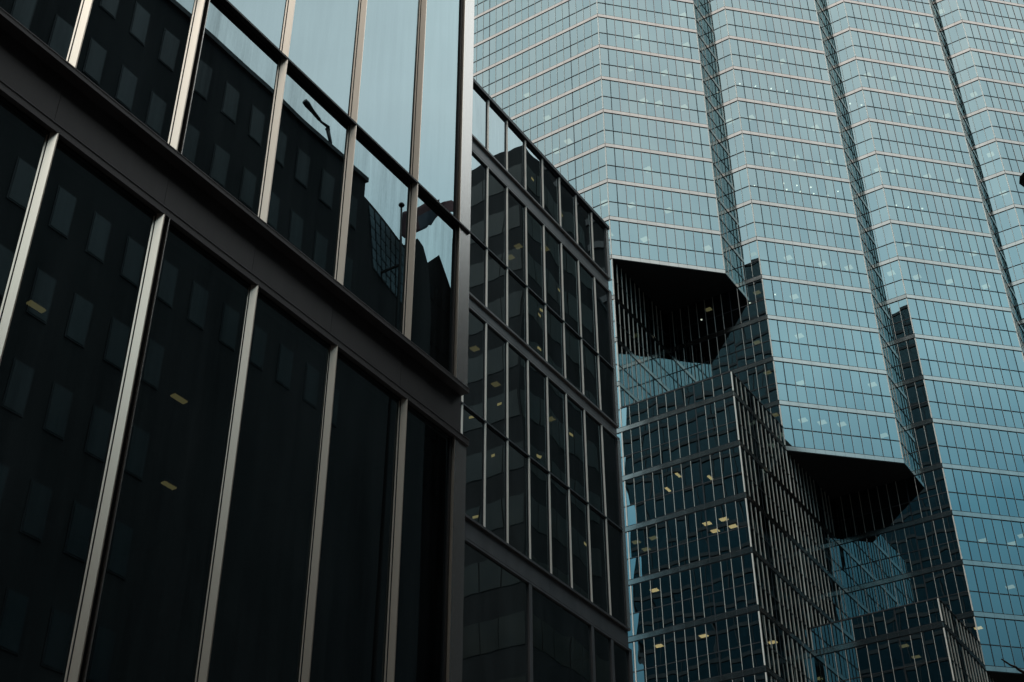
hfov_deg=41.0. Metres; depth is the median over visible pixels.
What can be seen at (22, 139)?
window pane
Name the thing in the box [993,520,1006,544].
window pane
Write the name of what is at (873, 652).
window pane
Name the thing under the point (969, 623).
window pane
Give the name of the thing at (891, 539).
window pane
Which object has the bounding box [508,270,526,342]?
window pane
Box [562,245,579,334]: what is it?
window pane
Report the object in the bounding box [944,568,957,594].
window pane
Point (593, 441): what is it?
window pane
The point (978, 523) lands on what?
window pane
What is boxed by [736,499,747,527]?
window pane
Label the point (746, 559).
window pane
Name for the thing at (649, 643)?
window pane
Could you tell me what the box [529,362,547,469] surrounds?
window pane
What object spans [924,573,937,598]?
window pane
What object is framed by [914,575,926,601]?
window pane
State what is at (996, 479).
window pane
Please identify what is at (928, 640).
window pane
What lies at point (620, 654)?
window pane
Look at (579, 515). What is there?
window pane
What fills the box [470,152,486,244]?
window pane
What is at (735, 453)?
window pane
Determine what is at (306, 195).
window pane
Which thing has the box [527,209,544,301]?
window pane
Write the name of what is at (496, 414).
window pane
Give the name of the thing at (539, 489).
window pane
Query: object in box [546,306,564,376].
window pane
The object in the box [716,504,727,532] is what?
window pane
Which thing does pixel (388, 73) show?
window pane
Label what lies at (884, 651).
window pane
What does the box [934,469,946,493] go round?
window pane
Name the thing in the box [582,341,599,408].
window pane
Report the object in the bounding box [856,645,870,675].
window pane
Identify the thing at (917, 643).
window pane
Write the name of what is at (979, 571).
window pane
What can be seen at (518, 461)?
window pane
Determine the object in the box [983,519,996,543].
window pane
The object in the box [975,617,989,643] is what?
window pane
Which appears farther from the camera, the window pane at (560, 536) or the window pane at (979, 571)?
the window pane at (979, 571)
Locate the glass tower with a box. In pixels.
[473,0,1023,681]
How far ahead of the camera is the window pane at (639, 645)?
86.61 m
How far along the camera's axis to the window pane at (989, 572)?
95.87 m
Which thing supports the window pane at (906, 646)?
in the glass tower
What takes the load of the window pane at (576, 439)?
in the office building at (546, 593)
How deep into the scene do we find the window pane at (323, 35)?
16.55 m
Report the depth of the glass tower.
107.77 m
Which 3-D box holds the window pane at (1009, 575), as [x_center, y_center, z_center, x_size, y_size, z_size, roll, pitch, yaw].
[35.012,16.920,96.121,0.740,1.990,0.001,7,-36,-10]
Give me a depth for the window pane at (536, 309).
47.83 m
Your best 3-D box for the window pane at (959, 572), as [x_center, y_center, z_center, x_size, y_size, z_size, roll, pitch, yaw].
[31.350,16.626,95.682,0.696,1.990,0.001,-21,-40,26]
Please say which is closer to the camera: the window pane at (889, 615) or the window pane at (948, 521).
the window pane at (889, 615)
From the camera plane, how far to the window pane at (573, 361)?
49.58 m
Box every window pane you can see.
[0,0,84,61]
[0,95,49,322]
[0,139,156,681]
[76,0,197,143]
[85,223,250,681]
[182,0,280,217]
[207,290,330,681]
[228,0,288,50]
[267,65,350,279]
[288,0,361,116]
[310,351,400,681]
[343,130,411,335]
[357,0,421,175]
[394,404,451,681]
[411,189,457,374]
[418,0,462,218]
[462,542,527,681]
[463,309,484,418]
[463,406,483,524]
[469,234,485,305]
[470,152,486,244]
[472,85,486,148]
[473,0,1023,681]
[486,325,506,436]
[486,424,506,541]
[487,251,505,323]
[488,170,505,263]
[489,102,505,167]
[508,123,524,187]
[508,189,525,283]
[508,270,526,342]
[508,343,527,453]
[509,442,528,557]
[526,143,542,206]
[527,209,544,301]
[528,289,545,359]
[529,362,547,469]
[530,459,549,571]
[532,587,591,681]
[543,161,559,224]
[545,227,562,318]
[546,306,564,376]
[548,379,567,484]
[550,475,570,586]
[560,180,576,242]
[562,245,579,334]
[565,324,582,392]
[567,395,586,500]
[570,491,590,600]
[577,198,592,258]
[579,262,596,350]
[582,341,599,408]
[585,411,604,514]
[589,506,609,613]
[592,214,606,273]
[594,629,610,681]
[595,279,611,365]
[599,357,614,421]
[602,426,620,527]
[607,520,625,624]
[614,642,628,681]
[629,643,634,670]
[635,640,644,670]
[644,637,655,667]
[654,635,665,665]
[661,575,671,604]
[665,632,675,662]
[670,573,681,602]
[675,630,686,660]
[680,570,691,599]
[685,627,696,658]
[691,567,701,596]
[695,625,707,655]
[696,510,706,538]
[701,565,711,594]
[706,507,717,535]
[706,622,717,653]
[711,562,722,591]
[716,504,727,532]
[717,620,728,650]
[721,559,733,588]
[726,501,737,530]
[727,617,739,648]
[730,446,741,473]
[732,556,743,586]
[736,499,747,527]
[738,614,750,645]
[742,554,753,583]
[748,612,760,642]
[814,655,827,681]
[825,653,838,681]
[835,650,848,680]
[846,648,859,677]
[847,592,858,617]
[856,589,868,614]
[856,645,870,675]
[866,587,877,612]
[867,643,881,673]
[875,585,887,610]
[876,534,888,558]
[878,640,892,670]
[884,609,896,632]
[885,582,897,607]
[886,531,898,556]
[889,638,903,668]
[894,580,907,605]
[895,529,907,554]
[895,606,908,630]
[900,635,914,665]
[904,578,917,603]
[905,526,917,551]
[905,604,919,627]
[911,633,925,663]
[914,524,927,548]
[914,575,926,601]
[915,474,927,498]
[916,601,930,625]
[922,631,937,661]
[924,471,936,495]
[924,521,937,546]
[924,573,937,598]
[927,599,940,622]
[933,570,947,596]
[933,628,948,658]
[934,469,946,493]
[934,518,946,544]
[939,658,952,681]
[943,516,956,541]
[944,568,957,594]
[954,516,966,540]
[954,565,967,592]
[963,517,976,541]
[964,565,977,590]
[964,617,977,638]
[972,472,985,494]
[973,518,986,542]
[974,566,987,591]
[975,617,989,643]
[982,473,994,495]
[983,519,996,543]
[984,567,997,592]
[985,618,999,644]
[991,474,1004,496]
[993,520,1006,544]
[994,568,1007,593]
[995,619,1009,645]
[1001,475,1013,497]
[1002,521,1015,544]
[1004,569,1017,594]
[1006,620,1020,646]
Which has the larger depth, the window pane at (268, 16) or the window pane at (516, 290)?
the window pane at (516, 290)
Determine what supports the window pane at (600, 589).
in the office building at (546, 593)
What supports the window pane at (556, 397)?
in the office building at (546, 593)
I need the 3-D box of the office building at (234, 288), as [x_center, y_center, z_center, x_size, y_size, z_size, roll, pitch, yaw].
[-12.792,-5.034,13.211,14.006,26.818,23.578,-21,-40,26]
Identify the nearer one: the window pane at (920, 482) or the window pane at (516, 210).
the window pane at (516, 210)
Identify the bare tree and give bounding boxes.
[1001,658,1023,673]
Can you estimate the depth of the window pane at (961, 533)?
97.85 m
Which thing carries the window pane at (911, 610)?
in the glass tower
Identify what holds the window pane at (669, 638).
in the glass tower
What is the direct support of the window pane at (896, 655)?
in the glass tower
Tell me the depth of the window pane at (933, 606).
86.50 m
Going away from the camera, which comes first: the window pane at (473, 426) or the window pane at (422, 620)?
the window pane at (422, 620)
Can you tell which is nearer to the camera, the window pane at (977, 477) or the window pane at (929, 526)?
the window pane at (929, 526)
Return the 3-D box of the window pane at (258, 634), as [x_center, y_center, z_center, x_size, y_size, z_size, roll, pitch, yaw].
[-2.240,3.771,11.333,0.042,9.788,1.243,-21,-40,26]
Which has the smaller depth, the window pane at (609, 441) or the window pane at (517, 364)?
the window pane at (517, 364)
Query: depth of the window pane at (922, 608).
86.82 m
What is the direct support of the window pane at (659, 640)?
in the glass tower
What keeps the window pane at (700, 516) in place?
in the glass tower
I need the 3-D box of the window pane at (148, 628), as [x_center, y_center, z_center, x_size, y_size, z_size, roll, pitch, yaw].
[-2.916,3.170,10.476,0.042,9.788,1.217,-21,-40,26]
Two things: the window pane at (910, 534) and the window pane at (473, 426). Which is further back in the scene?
the window pane at (910, 534)
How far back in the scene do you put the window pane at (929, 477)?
100.49 m
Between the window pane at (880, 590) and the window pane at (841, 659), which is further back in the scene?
the window pane at (880, 590)
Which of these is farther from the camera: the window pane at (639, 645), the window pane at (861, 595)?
the window pane at (861, 595)
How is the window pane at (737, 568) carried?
in the glass tower
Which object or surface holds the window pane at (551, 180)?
in the office building at (546, 593)
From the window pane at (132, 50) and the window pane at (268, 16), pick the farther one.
the window pane at (268, 16)
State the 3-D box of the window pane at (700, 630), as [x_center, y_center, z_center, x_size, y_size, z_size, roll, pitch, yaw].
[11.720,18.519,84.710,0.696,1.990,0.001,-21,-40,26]
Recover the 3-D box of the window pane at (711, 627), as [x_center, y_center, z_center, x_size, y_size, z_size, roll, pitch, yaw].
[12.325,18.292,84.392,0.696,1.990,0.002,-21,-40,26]
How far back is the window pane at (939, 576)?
96.33 m
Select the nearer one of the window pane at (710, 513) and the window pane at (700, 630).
the window pane at (700, 630)
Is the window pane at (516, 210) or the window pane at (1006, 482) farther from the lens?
the window pane at (1006, 482)
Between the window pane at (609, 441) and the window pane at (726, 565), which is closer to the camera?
the window pane at (609, 441)
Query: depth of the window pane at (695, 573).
86.96 m
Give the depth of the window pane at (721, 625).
84.07 m
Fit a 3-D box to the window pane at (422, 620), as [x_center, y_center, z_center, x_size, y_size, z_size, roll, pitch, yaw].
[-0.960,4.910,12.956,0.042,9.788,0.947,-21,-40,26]
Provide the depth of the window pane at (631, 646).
86.99 m
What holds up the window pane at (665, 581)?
in the glass tower
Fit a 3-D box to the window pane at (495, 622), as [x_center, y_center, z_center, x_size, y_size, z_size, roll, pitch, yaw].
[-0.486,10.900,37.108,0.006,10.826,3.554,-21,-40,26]
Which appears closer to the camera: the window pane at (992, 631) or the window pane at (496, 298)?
the window pane at (496, 298)
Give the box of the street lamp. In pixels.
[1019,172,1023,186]
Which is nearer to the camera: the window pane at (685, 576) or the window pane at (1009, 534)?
the window pane at (685, 576)
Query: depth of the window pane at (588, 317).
52.24 m
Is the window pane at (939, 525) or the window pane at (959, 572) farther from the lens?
the window pane at (939, 525)
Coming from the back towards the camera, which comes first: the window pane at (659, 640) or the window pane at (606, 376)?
the window pane at (659, 640)
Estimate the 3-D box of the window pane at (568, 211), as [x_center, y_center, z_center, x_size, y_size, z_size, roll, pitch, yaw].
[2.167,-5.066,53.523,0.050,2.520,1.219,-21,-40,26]
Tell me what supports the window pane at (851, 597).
in the glass tower
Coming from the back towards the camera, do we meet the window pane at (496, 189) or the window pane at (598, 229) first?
the window pane at (598, 229)
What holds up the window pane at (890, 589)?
in the glass tower
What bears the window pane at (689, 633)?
in the glass tower
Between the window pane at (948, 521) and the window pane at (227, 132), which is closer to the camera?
the window pane at (227, 132)
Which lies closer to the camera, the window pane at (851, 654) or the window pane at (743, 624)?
the window pane at (743, 624)
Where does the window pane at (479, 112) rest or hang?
in the office building at (546, 593)
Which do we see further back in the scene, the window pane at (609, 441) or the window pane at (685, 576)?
the window pane at (685, 576)
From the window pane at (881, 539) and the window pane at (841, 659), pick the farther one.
the window pane at (881, 539)
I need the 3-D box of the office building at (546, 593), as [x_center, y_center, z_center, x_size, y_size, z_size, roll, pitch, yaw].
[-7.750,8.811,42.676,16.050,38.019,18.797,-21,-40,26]
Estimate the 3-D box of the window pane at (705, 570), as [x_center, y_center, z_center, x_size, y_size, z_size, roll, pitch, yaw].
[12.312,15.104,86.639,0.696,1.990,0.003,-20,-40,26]
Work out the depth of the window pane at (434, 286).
16.97 m
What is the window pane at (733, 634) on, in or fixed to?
in the glass tower
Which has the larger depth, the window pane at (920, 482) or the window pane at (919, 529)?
the window pane at (920, 482)
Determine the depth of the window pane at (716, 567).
86.31 m
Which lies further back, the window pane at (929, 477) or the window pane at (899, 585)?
the window pane at (929, 477)
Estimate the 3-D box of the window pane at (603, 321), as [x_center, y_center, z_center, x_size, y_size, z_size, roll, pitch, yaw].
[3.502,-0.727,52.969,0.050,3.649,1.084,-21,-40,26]
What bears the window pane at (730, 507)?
in the glass tower
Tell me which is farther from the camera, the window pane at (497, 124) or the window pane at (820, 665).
the window pane at (820, 665)
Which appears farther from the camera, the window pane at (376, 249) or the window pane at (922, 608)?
the window pane at (922, 608)
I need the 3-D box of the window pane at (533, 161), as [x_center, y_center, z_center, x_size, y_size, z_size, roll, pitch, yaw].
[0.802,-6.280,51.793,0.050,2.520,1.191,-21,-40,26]
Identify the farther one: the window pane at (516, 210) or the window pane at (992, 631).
the window pane at (992, 631)
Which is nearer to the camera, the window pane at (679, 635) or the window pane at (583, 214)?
the window pane at (583, 214)
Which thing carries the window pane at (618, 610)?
in the office building at (546, 593)
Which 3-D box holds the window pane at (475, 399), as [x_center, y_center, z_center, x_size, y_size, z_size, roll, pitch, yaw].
[-1.206,0.655,43.029,0.050,3.740,1.213,-21,-40,26]
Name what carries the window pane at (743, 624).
in the glass tower
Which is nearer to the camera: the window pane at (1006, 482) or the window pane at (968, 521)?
the window pane at (968, 521)
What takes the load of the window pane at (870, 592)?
in the glass tower
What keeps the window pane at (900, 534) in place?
in the glass tower
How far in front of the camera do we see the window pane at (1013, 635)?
93.74 m
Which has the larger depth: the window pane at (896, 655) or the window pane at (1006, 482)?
the window pane at (1006, 482)
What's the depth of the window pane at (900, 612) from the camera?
87.46 m
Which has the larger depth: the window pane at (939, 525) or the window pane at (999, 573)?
the window pane at (939, 525)
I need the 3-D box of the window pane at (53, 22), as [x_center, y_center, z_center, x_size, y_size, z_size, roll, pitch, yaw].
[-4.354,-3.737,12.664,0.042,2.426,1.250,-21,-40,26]
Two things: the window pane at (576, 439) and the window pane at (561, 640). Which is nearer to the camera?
the window pane at (561, 640)
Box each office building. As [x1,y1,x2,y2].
[0,0,473,681]
[460,78,633,681]
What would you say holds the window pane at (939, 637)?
in the glass tower
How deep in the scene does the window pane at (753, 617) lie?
83.13 m
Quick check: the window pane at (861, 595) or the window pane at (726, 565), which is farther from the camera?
the window pane at (861, 595)
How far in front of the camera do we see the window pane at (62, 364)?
11.03 m
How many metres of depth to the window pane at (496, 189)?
47.89 m
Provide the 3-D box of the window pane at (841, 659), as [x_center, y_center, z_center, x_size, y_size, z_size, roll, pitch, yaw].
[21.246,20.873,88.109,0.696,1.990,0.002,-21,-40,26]
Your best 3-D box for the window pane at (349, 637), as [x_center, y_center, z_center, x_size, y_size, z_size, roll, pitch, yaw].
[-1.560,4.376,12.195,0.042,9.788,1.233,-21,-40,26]
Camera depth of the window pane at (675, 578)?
87.59 m
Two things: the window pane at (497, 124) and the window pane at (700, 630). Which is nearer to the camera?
the window pane at (497, 124)
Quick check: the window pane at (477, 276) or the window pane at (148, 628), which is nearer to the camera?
the window pane at (148, 628)
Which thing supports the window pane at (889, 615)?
in the glass tower
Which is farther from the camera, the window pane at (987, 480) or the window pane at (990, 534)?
the window pane at (987, 480)
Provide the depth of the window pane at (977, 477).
100.49 m
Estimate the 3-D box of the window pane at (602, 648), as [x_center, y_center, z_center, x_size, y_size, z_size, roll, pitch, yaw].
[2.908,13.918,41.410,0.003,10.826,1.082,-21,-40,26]
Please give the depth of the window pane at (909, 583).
97.28 m
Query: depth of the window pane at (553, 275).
50.49 m
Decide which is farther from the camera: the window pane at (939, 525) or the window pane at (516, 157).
the window pane at (939, 525)
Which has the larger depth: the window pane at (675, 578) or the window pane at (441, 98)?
the window pane at (675, 578)
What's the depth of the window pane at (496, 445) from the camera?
41.80 m
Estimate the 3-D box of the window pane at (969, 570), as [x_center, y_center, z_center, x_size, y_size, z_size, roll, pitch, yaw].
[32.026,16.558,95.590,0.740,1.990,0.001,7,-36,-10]
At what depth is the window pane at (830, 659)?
88.43 m
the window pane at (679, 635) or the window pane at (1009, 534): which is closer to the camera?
the window pane at (679, 635)
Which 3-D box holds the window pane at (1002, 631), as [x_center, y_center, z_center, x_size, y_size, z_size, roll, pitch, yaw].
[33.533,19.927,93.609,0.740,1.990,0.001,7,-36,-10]

